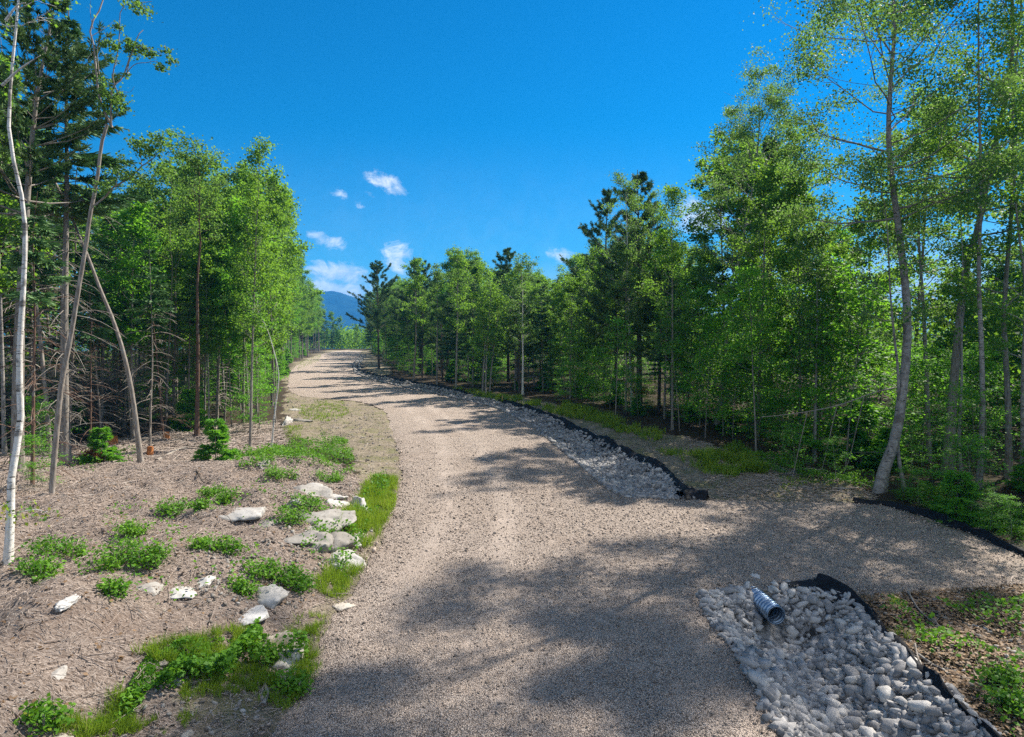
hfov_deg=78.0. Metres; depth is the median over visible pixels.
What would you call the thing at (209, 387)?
maple sapling
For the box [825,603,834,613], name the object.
riprap stone
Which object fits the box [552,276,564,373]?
pine tree
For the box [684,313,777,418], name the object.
maple sapling
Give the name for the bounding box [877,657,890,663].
riprap stone
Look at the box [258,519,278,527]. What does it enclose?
granite rock
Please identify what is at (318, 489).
granite rock
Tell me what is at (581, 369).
maple sapling
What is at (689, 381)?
maple sapling
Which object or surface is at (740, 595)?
riprap stone
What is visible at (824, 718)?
riprap stone
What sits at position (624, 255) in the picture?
aspen tree
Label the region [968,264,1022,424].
aspen tree
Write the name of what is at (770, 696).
riprap stone
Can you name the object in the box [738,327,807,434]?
maple sapling
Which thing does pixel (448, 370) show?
fir sapling
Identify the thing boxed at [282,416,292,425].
granite rock
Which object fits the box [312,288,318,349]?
maple tree
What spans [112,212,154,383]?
maple tree
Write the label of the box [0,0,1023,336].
sky
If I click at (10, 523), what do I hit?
birch tree
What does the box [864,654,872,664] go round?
riprap stone
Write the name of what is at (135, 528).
leafy weed
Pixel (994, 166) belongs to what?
aspen tree
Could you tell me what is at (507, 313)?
aspen tree
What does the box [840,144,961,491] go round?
aspen tree
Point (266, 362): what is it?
maple sapling
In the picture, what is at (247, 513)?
granite rock
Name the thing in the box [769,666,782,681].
riprap stone
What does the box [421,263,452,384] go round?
birch tree
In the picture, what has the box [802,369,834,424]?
maple sapling
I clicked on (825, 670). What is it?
riprap stone
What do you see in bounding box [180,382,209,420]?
maple sapling
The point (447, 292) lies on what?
spruce tree
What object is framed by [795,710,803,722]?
riprap stone
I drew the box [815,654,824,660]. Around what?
riprap stone
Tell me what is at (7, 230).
maple tree
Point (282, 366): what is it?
maple sapling
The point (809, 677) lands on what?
riprap stone
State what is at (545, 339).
pine tree
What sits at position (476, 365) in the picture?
maple sapling
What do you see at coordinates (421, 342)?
pine tree
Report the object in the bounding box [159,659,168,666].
granite rock
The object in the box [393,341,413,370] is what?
maple sapling
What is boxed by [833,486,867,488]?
fallen branch
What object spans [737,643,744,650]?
riprap stone
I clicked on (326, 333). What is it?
spruce tree
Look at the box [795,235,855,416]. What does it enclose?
aspen tree
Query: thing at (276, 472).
leafy weed
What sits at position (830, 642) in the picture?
riprap stone
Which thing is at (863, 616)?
riprap stone
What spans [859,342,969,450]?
maple sapling
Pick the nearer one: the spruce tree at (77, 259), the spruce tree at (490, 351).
the spruce tree at (77, 259)
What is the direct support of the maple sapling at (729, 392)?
on the ground at (702, 432)
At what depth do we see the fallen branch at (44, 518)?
15.38 m
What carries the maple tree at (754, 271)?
on the ground at (702, 432)
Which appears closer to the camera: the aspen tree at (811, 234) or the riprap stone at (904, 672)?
the riprap stone at (904, 672)
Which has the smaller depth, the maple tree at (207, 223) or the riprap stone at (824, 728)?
the riprap stone at (824, 728)
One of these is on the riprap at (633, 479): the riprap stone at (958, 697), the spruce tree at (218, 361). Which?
the riprap stone at (958, 697)
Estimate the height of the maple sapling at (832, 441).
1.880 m
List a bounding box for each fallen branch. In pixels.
[0,545,26,564]
[15,508,73,524]
[195,469,224,483]
[261,676,269,706]
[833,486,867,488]
[907,591,947,629]
[909,643,929,663]
[918,653,940,668]
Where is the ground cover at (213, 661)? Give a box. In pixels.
[27,431,1023,735]
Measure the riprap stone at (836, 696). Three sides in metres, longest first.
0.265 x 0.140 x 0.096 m
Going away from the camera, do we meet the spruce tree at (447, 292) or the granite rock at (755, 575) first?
the granite rock at (755, 575)
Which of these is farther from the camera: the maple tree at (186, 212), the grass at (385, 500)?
the maple tree at (186, 212)
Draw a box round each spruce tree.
[0,10,152,461]
[0,38,110,433]
[0,96,93,453]
[0,180,75,443]
[0,186,96,444]
[0,191,98,484]
[0,257,43,397]
[0,258,44,422]
[5,148,83,410]
[10,179,87,388]
[33,218,99,443]
[39,152,113,437]
[44,337,125,441]
[53,268,130,452]
[59,245,130,442]
[72,211,138,432]
[75,220,153,417]
[88,220,137,401]
[91,216,165,428]
[96,240,144,384]
[99,268,156,427]
[100,274,156,437]
[118,257,194,434]
[120,245,184,448]
[139,289,180,417]
[152,236,202,402]
[153,250,220,422]
[187,247,245,418]
[312,325,324,349]
[321,313,329,349]
[329,321,335,344]
[364,309,374,341]
[365,299,379,353]
[384,291,408,363]
[394,300,411,370]
[397,297,417,362]
[427,294,445,370]
[433,262,471,375]
[434,277,460,373]
[454,280,494,385]
[479,300,504,384]
[508,340,535,383]
[526,289,558,391]
[609,237,656,384]
[642,272,689,419]
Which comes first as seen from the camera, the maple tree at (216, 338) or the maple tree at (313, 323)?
the maple tree at (216, 338)
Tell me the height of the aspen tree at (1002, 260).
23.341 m
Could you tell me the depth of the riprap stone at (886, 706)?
9.95 m
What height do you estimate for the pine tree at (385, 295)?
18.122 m
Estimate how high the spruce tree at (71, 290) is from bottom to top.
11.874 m
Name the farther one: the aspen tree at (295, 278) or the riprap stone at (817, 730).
the aspen tree at (295, 278)
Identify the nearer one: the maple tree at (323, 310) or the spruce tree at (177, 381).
the spruce tree at (177, 381)
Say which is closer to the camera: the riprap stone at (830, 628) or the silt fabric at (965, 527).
the riprap stone at (830, 628)
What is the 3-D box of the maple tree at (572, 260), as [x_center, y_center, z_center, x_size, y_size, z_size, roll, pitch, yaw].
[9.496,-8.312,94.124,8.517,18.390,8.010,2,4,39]
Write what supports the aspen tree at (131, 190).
on the ground at (702, 432)
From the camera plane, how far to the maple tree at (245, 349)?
39.65 m
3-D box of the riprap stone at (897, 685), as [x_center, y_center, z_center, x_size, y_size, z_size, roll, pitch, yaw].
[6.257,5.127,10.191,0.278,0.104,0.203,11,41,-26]
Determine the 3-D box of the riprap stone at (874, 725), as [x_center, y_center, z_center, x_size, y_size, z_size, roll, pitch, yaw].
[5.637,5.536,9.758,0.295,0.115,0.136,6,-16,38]
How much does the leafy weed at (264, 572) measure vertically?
0.545 m
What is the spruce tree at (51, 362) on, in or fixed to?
on the ground at (702, 432)
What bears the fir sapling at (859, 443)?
on the ground at (702, 432)
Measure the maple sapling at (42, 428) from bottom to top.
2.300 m
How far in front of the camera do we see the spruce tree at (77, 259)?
32.05 m
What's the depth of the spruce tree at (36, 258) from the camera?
19.18 m
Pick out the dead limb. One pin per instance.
(833, 419)
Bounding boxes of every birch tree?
[0,0,95,564]
[49,0,181,494]
[55,183,143,462]
[176,204,240,417]
[235,289,290,444]
[398,257,431,380]
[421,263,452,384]
[443,245,475,388]
[495,253,543,394]
[587,170,653,405]
[628,188,683,366]
[684,44,832,425]
[899,0,1023,488]
[912,174,1009,484]
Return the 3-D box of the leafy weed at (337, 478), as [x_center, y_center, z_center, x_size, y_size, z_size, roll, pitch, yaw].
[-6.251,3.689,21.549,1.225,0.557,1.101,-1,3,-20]
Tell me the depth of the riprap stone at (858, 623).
12.27 m
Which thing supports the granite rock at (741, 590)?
on the ground at (702, 432)
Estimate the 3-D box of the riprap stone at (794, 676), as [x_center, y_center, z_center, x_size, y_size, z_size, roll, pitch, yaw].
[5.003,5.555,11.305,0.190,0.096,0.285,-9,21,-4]
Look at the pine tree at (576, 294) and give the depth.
77.36 m
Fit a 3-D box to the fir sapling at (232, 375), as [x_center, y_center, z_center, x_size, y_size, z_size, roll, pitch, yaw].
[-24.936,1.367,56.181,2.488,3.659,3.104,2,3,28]
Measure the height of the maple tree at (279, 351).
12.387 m
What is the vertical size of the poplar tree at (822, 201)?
16.927 m
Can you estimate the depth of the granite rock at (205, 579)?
12.16 m
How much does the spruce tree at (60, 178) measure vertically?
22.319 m
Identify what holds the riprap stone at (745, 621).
on the riprap at (633, 479)
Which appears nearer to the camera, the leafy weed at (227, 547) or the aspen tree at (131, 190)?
the leafy weed at (227, 547)
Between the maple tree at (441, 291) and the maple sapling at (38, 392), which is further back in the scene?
the maple tree at (441, 291)
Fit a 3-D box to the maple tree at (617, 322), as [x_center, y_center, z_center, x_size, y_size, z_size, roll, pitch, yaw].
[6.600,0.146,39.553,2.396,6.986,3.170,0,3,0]
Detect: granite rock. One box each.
[49,733,73,736]
[51,665,67,679]
[54,594,81,612]
[136,582,163,595]
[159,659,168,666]
[165,677,184,687]
[170,586,196,598]
[180,729,193,736]
[197,575,215,587]
[219,507,265,521]
[238,605,268,625]
[255,460,270,469]
[256,584,288,608]
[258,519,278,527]
[263,630,295,646]
[273,642,304,671]
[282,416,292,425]
[283,534,316,544]
[287,498,304,507]
[292,418,313,421]
[293,482,334,498]
[294,529,333,552]
[300,509,356,531]
[326,499,349,506]
[329,549,365,570]
[330,532,356,552]
[332,602,355,611]
[333,494,347,499]
[350,532,365,547]
[351,496,369,513]
[738,586,745,594]
[744,581,749,589]
[750,573,759,578]
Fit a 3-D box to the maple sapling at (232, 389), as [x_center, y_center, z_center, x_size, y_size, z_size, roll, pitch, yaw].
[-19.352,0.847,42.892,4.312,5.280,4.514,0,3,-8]
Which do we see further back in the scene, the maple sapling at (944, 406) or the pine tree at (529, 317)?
the pine tree at (529, 317)
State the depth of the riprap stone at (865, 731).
9.61 m
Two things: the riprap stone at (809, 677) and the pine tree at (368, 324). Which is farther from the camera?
the pine tree at (368, 324)
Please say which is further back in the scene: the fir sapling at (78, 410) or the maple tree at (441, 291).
the maple tree at (441, 291)
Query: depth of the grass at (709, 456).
28.63 m
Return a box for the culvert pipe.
[750,586,784,624]
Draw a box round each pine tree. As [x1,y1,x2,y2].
[0,0,132,469]
[345,260,405,368]
[364,300,374,352]
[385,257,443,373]
[406,286,434,376]
[409,310,432,369]
[424,291,458,373]
[426,300,459,380]
[483,246,532,382]
[491,291,539,392]
[497,292,548,381]
[524,280,559,380]
[537,300,569,384]
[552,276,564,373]
[558,187,630,387]
[559,274,577,374]
[565,254,599,377]
[577,258,648,401]
[578,170,695,402]
[610,269,688,412]
[723,135,817,412]
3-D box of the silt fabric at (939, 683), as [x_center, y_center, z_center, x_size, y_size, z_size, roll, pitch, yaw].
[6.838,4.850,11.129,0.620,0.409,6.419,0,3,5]
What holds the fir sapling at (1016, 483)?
on the ground at (702, 432)
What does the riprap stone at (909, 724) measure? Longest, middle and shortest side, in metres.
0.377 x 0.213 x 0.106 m
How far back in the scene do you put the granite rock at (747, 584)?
13.81 m
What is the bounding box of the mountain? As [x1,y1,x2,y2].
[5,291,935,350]
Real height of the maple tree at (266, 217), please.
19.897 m
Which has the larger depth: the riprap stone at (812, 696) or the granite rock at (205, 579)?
the granite rock at (205, 579)
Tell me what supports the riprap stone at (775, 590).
on the riprap at (633, 479)
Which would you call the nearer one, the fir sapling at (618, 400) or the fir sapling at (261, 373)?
the fir sapling at (618, 400)
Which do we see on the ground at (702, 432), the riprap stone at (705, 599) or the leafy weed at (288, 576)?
the leafy weed at (288, 576)
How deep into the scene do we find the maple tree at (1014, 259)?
46.79 m
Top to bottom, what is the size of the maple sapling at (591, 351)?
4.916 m
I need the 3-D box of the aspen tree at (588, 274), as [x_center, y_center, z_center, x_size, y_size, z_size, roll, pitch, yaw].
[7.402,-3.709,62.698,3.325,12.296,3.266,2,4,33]
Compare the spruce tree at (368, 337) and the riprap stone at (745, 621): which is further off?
the spruce tree at (368, 337)
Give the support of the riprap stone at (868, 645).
on the ground at (702, 432)
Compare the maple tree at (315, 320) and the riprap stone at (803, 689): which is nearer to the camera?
the riprap stone at (803, 689)
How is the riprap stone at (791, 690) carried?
on the ground at (702, 432)
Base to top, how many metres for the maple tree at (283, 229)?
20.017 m
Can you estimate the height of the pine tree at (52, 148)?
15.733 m
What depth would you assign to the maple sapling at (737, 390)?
42.30 m
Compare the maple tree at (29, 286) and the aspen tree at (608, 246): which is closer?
the maple tree at (29, 286)
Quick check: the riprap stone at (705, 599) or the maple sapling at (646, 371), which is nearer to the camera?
the riprap stone at (705, 599)
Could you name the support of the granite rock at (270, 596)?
on the ground at (702, 432)
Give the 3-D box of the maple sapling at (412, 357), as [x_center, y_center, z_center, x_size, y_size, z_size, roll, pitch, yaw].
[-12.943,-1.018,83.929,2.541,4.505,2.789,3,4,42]
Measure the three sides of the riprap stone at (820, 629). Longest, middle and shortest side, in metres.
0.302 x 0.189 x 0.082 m
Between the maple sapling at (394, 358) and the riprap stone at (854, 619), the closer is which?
the riprap stone at (854, 619)
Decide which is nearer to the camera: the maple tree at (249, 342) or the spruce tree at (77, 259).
the spruce tree at (77, 259)
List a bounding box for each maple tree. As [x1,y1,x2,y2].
[0,52,59,344]
[0,56,60,454]
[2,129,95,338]
[58,212,124,392]
[70,210,135,394]
[76,191,131,380]
[89,200,169,439]
[93,201,165,402]
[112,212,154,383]
[133,152,238,385]
[136,226,216,417]
[139,128,213,430]
[146,164,195,384]
[147,125,242,436]
[175,185,233,420]
[175,235,234,418]
[178,235,203,403]
[189,183,224,400]
[189,206,225,403]
[194,207,259,420]
[202,355,203,390]
[205,194,281,423]
[205,268,243,426]
[210,159,284,404]
[217,192,274,416]
[218,132,293,446]
[218,195,285,426]
[222,239,291,413]
[229,173,262,391]
[232,167,304,382]
[234,278,261,406]
[239,181,283,257]
[242,238,295,422]
[250,163,308,406]
[261,184,303,394]
[264,182,313,392]
[274,261,303,361]
[281,220,324,360]
[288,269,304,352]
[288,280,302,357]
[289,291,307,335]
[290,290,312,356]
[293,292,306,359]
[297,259,315,358]
[302,282,314,354]
[304,277,320,323]
[306,297,318,350]
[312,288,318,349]
[313,293,322,351]
[315,288,326,332]
[317,311,330,349]
[326,311,338,338]
[334,316,344,340]
[353,324,361,343]
[370,287,388,355]
[374,286,394,358]
[381,296,395,361]
[388,276,413,357]
[388,288,405,361]
[394,301,414,374]
[411,292,431,374]
[432,283,447,373]
[437,248,472,370]
[453,276,482,352]
[462,246,490,291]
[462,260,492,373]
[466,292,501,391]
[467,263,508,392]
[474,293,512,391]
[484,269,501,295]
[491,268,533,385]
[512,281,554,385]
[532,273,561,372]
[533,267,547,361]
[536,281,576,388]
[546,268,597,397]
[549,252,583,368]
[573,256,613,381]
[579,245,622,397]
[592,260,636,393]
[597,315,637,416]
[618,234,655,375]
[632,265,664,363]
[634,182,703,429]
[639,227,687,407]
[639,250,698,402]
[657,337,690,430]
[662,262,723,412]
[673,332,738,437]
[676,154,774,402]
[682,279,718,401]
[685,123,781,403]
[713,260,807,450]
[716,128,831,409]
[717,154,826,437]
[751,157,859,449]
[817,224,872,423]
[838,190,916,430]
[864,305,900,396]
[867,85,995,405]
[869,271,902,404]
[914,269,1000,432]
[918,0,1023,478]
[937,64,1023,480]
[953,281,1014,413]
[981,249,1023,361]
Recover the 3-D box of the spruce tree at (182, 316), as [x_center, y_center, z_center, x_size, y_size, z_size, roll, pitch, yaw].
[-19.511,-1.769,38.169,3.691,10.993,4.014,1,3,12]
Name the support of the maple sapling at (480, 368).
on the ground at (702, 432)
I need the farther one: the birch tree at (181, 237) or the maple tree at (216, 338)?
the maple tree at (216, 338)
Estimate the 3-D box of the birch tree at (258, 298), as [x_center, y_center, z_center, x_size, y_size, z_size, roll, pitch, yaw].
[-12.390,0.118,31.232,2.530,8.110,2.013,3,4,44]
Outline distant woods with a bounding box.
[0,129,1023,435]
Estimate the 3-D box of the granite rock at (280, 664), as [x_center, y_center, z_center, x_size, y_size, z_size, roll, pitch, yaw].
[-3.932,4.911,10.864,0.884,0.434,1.146,0,3,0]
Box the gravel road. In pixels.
[269,350,1023,736]
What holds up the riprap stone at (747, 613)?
on the ground at (702, 432)
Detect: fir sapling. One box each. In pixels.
[36,410,53,435]
[71,400,89,433]
[76,426,125,463]
[167,388,211,431]
[190,417,238,460]
[201,376,229,400]
[220,365,242,398]
[248,360,268,387]
[266,360,280,383]
[277,355,290,371]
[277,361,289,375]
[284,348,292,362]
[424,359,435,373]
[444,360,463,380]
[466,366,484,381]
[534,373,551,390]
[571,373,590,398]
[605,387,624,405]
[630,398,645,415]
[683,408,695,422]
[714,406,739,432]
[789,420,812,441]
[824,402,885,470]
[861,425,917,475]
[925,469,993,529]
[1003,449,1023,492]
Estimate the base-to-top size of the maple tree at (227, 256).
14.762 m
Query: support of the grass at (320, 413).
on the ground at (702, 432)
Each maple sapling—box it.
[2,393,85,453]
[7,386,55,437]
[9,430,67,486]
[25,408,54,451]
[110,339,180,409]
[119,381,152,418]
[129,370,169,422]
[143,355,180,402]
[158,343,191,392]
[163,337,191,390]
[168,338,225,410]
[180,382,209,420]
[200,346,260,415]
[200,376,222,406]
[201,352,221,386]
[211,356,272,415]
[221,338,296,428]
[230,364,265,405]
[234,370,273,424]
[240,338,276,399]
[254,360,279,399]
[276,353,287,378]
[290,336,301,357]
[290,341,303,357]
[368,335,380,356]
[371,332,390,358]
[384,336,402,367]
[384,340,396,362]
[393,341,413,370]
[397,338,416,370]
[404,345,421,373]
[421,345,435,370]
[447,339,475,381]
[461,327,503,382]
[464,332,502,388]
[484,360,503,387]
[492,333,514,380]
[496,355,510,380]
[507,354,531,381]
[533,359,558,392]
[535,331,563,380]
[547,327,594,400]
[551,358,573,392]
[553,361,579,403]
[566,343,596,393]
[573,344,615,404]
[575,346,615,402]
[583,331,637,408]
[583,346,620,387]
[585,321,636,395]
[596,349,621,394]
[618,374,660,416]
[621,359,658,410]
[633,359,653,389]
[642,374,663,406]
[650,281,747,426]
[651,322,711,401]
[658,354,713,422]
[661,343,709,408]
[667,308,773,435]
[679,273,764,406]
[679,365,716,418]
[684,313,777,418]
[691,281,784,423]
[697,340,766,438]
[703,365,743,420]
[706,270,824,433]
[713,300,804,418]
[726,359,755,408]
[728,346,776,410]
[733,309,821,444]
[736,375,781,442]
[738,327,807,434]
[745,253,916,450]
[749,391,811,453]
[756,299,891,456]
[768,263,895,439]
[769,421,819,476]
[782,266,945,465]
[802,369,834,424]
[809,283,914,440]
[814,436,854,484]
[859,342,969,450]
[874,342,975,468]
[876,348,946,447]
[888,467,916,499]
[890,399,919,435]
[891,420,930,475]
[901,468,941,508]
[902,367,958,450]
[903,380,1015,480]
[910,340,1019,456]
[911,352,992,446]
[921,364,977,440]
[929,434,1023,510]
[938,347,1020,463]
[963,488,1014,530]
[984,494,1023,545]
[993,361,1023,450]
[1011,459,1023,491]
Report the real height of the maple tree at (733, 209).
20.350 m
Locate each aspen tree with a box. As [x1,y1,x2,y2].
[108,173,188,413]
[137,211,208,402]
[208,206,267,407]
[269,227,299,395]
[304,291,321,356]
[312,309,323,350]
[376,295,392,363]
[385,296,401,367]
[422,300,438,375]
[437,268,486,383]
[451,259,492,380]
[494,284,527,390]
[523,274,545,382]
[528,278,543,313]
[566,272,597,388]
[573,270,599,387]
[588,238,604,362]
[599,240,650,409]
[604,234,619,258]
[612,254,642,396]
[676,241,710,397]
[742,0,1023,493]
[769,217,857,460]
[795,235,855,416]
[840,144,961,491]
[851,95,988,462]
[955,100,1023,409]
[966,1,1023,239]
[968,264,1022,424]
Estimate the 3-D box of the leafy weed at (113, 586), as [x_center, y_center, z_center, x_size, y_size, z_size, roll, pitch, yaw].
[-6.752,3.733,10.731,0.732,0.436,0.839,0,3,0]
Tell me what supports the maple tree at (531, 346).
on the ground at (702, 432)
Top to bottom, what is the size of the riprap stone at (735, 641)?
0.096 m
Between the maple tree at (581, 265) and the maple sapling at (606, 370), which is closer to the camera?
the maple sapling at (606, 370)
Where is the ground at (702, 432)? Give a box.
[0,348,1023,736]
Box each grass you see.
[53,471,401,736]
[283,355,348,439]
[452,386,916,638]
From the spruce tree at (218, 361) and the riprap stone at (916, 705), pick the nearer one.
the riprap stone at (916, 705)
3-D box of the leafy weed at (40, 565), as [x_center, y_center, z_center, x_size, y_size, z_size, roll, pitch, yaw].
[-8.363,3.584,11.217,0.958,0.571,0.842,3,4,42]
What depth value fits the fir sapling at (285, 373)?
88.67 m
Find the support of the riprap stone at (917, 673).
on the ground at (702, 432)
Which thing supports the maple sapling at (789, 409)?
on the ground at (702, 432)
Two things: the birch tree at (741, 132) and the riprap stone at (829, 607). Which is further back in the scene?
the birch tree at (741, 132)
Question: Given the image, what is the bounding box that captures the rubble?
[114,399,1023,736]
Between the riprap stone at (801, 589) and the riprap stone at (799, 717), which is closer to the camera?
the riprap stone at (799, 717)
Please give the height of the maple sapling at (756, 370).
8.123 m
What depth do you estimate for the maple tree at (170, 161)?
36.55 m
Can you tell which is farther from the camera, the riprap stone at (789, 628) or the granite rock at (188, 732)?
the riprap stone at (789, 628)
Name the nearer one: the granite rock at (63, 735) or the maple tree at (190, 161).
the granite rock at (63, 735)
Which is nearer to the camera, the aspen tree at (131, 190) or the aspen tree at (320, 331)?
the aspen tree at (131, 190)
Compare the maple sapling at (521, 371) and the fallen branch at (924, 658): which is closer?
the fallen branch at (924, 658)
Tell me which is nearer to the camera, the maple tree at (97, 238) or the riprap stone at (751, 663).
the riprap stone at (751, 663)
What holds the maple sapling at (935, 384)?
on the ground at (702, 432)
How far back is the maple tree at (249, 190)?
31.04 m
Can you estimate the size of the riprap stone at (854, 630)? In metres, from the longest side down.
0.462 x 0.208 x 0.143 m
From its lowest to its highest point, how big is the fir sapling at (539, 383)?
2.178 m
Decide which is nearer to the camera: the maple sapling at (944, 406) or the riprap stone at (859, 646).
the riprap stone at (859, 646)
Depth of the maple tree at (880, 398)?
49.23 m
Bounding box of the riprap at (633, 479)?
[353,354,1001,736]
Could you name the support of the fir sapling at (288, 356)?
on the ground at (702, 432)
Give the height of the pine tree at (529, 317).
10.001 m
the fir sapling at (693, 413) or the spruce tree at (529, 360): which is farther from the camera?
the spruce tree at (529, 360)
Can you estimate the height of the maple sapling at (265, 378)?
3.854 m
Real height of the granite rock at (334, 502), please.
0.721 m
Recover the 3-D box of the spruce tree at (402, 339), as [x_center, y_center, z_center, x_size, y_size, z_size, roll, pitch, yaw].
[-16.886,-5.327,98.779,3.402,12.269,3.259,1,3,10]
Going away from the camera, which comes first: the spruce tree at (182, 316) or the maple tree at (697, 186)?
the spruce tree at (182, 316)
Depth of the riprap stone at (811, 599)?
13.29 m
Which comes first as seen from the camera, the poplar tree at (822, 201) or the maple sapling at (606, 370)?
the poplar tree at (822, 201)
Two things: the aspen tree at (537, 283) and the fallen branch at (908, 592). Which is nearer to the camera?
the fallen branch at (908, 592)
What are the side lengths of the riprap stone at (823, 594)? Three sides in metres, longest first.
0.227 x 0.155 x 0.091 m
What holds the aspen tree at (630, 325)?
on the ground at (702, 432)
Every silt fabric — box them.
[357,365,708,495]
[674,489,708,500]
[779,579,844,602]
[814,573,1001,736]
[852,497,1023,556]
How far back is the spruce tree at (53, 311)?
59.95 m
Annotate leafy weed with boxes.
[8,552,65,584]
[11,692,75,736]
[18,533,95,557]
[72,530,152,574]
[96,571,137,598]
[108,518,154,538]
[123,538,176,571]
[149,494,189,519]
[180,533,212,551]
[187,496,213,513]
[196,482,226,498]
[199,531,248,555]
[212,484,245,504]
[227,573,269,598]
[233,551,285,582]
[262,462,302,480]
[268,662,315,702]
[272,561,315,588]
[273,502,310,526]
[284,570,320,594]
[288,489,328,511]
[305,523,331,533]
[311,468,346,483]
[978,656,1023,688]
[981,681,1023,716]
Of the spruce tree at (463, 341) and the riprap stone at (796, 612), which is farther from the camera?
the spruce tree at (463, 341)
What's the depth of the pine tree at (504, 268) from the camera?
71.90 m
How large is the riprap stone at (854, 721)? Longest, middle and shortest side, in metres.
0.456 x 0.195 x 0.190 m
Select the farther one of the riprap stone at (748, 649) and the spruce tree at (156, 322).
the spruce tree at (156, 322)
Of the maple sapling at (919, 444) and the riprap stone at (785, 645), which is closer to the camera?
the riprap stone at (785, 645)
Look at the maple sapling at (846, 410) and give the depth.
25.35 m
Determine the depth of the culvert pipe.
13.09 m
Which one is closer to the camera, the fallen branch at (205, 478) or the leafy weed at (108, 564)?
the leafy weed at (108, 564)
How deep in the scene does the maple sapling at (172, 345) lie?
53.25 m
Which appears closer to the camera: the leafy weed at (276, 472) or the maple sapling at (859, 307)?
the leafy weed at (276, 472)
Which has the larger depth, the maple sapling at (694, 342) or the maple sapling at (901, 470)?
the maple sapling at (694, 342)
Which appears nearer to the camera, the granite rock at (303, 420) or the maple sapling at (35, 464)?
the maple sapling at (35, 464)
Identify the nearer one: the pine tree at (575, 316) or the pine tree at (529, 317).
the pine tree at (529, 317)
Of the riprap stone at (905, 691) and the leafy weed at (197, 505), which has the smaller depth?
the riprap stone at (905, 691)
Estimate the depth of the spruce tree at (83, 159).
22.91 m
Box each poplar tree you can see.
[731,115,887,439]
[882,0,1023,471]
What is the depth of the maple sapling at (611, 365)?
54.82 m
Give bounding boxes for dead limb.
[765,387,896,481]
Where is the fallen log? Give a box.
[152,445,201,459]
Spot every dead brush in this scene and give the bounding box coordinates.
[72,447,107,462]
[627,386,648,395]
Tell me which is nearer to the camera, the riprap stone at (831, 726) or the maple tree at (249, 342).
the riprap stone at (831, 726)
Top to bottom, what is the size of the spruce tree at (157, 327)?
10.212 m
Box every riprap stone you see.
[701,597,711,602]
[702,607,716,615]
[716,600,723,606]
[720,587,734,593]
[721,620,729,625]
[725,610,733,620]
[725,637,741,640]
[732,621,741,627]
[733,639,743,644]
[735,656,759,668]
[736,593,745,598]
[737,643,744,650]
[739,617,749,625]
[745,611,751,616]
[745,647,759,658]
[746,640,754,644]
[747,669,770,687]
[755,624,763,630]
[758,659,772,669]
[762,690,781,705]
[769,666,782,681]
[769,682,786,694]
[770,585,778,592]
[774,687,781,699]
[776,660,787,667]
[779,700,790,708]
[781,582,787,590]
[782,642,787,649]
[784,685,795,696]
[785,624,798,637]
[785,675,794,685]
[788,597,799,603]
[788,672,798,681]
[790,609,800,616]
[793,623,802,629]
[793,641,802,644]
[794,695,802,704]
[794,703,808,714]
[795,586,809,593]
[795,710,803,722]
[796,601,807,607]
[796,690,805,697]
[799,685,806,692]
[800,667,811,672]
[801,712,810,722]
[806,674,814,680]
[807,595,818,603]
[808,640,822,649]
[808,723,819,733]
[809,693,816,701]
[809,710,821,719]
[815,627,826,632]
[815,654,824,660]
[816,649,823,655]
[816,661,828,670]
[818,697,840,707]
[819,633,830,640]
[819,685,830,692]
[819,713,829,721]
[820,592,829,597]
[821,722,835,732]
[821,723,828,732]
[822,667,829,674]
[823,674,831,680]
[824,653,833,660]
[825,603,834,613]
[825,615,831,620]
[825,699,835,707]
[825,705,840,724]
[827,626,833,631]
[827,638,834,646]
[828,694,838,698]
[830,668,840,675]
[831,732,841,736]
[834,605,846,609]
[834,618,847,624]
[834,679,843,684]
[835,725,844,729]
[836,708,847,716]
[837,624,845,630]
[837,649,846,656]
[837,659,845,665]
[839,610,849,614]
[840,633,850,638]
[842,664,859,674]
[842,716,862,728]
[842,730,852,736]
[843,592,850,598]
[843,684,862,696]
[843,703,852,708]
[845,599,854,605]
[845,626,863,633]
[845,676,857,683]
[850,618,860,621]
[850,648,858,655]
[854,621,863,625]
[856,643,861,649]
[858,612,870,621]
[858,725,875,736]
[861,673,870,679]
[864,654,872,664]
[866,640,878,648]
[866,722,879,730]
[867,709,879,719]
[875,633,882,642]
[875,667,885,673]
[876,685,895,702]
[877,652,885,657]
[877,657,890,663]
[878,645,887,651]
[878,676,899,685]
[879,662,891,673]
[880,718,900,734]
[881,637,891,642]
[883,702,891,710]
[889,662,907,677]
[889,728,907,736]
[890,660,903,665]
[894,680,903,690]
[894,696,907,705]
[900,645,908,661]
[900,687,916,694]
[900,719,917,728]
[901,710,908,718]
[902,670,908,678]
[906,656,920,668]
[907,700,931,712]
[908,668,922,677]
[912,693,922,699]
[922,679,931,685]
[924,706,940,716]
[928,685,940,695]
[933,696,945,703]
[950,694,962,704]
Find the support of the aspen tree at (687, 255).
on the ground at (702, 432)
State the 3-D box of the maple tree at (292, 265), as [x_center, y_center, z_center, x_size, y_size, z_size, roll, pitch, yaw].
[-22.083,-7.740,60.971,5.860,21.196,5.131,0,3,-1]
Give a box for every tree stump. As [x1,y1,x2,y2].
[108,435,117,444]
[146,446,153,454]
[163,432,169,439]
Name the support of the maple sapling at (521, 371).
on the ground at (702, 432)
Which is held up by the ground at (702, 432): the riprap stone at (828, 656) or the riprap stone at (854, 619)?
the riprap stone at (854, 619)

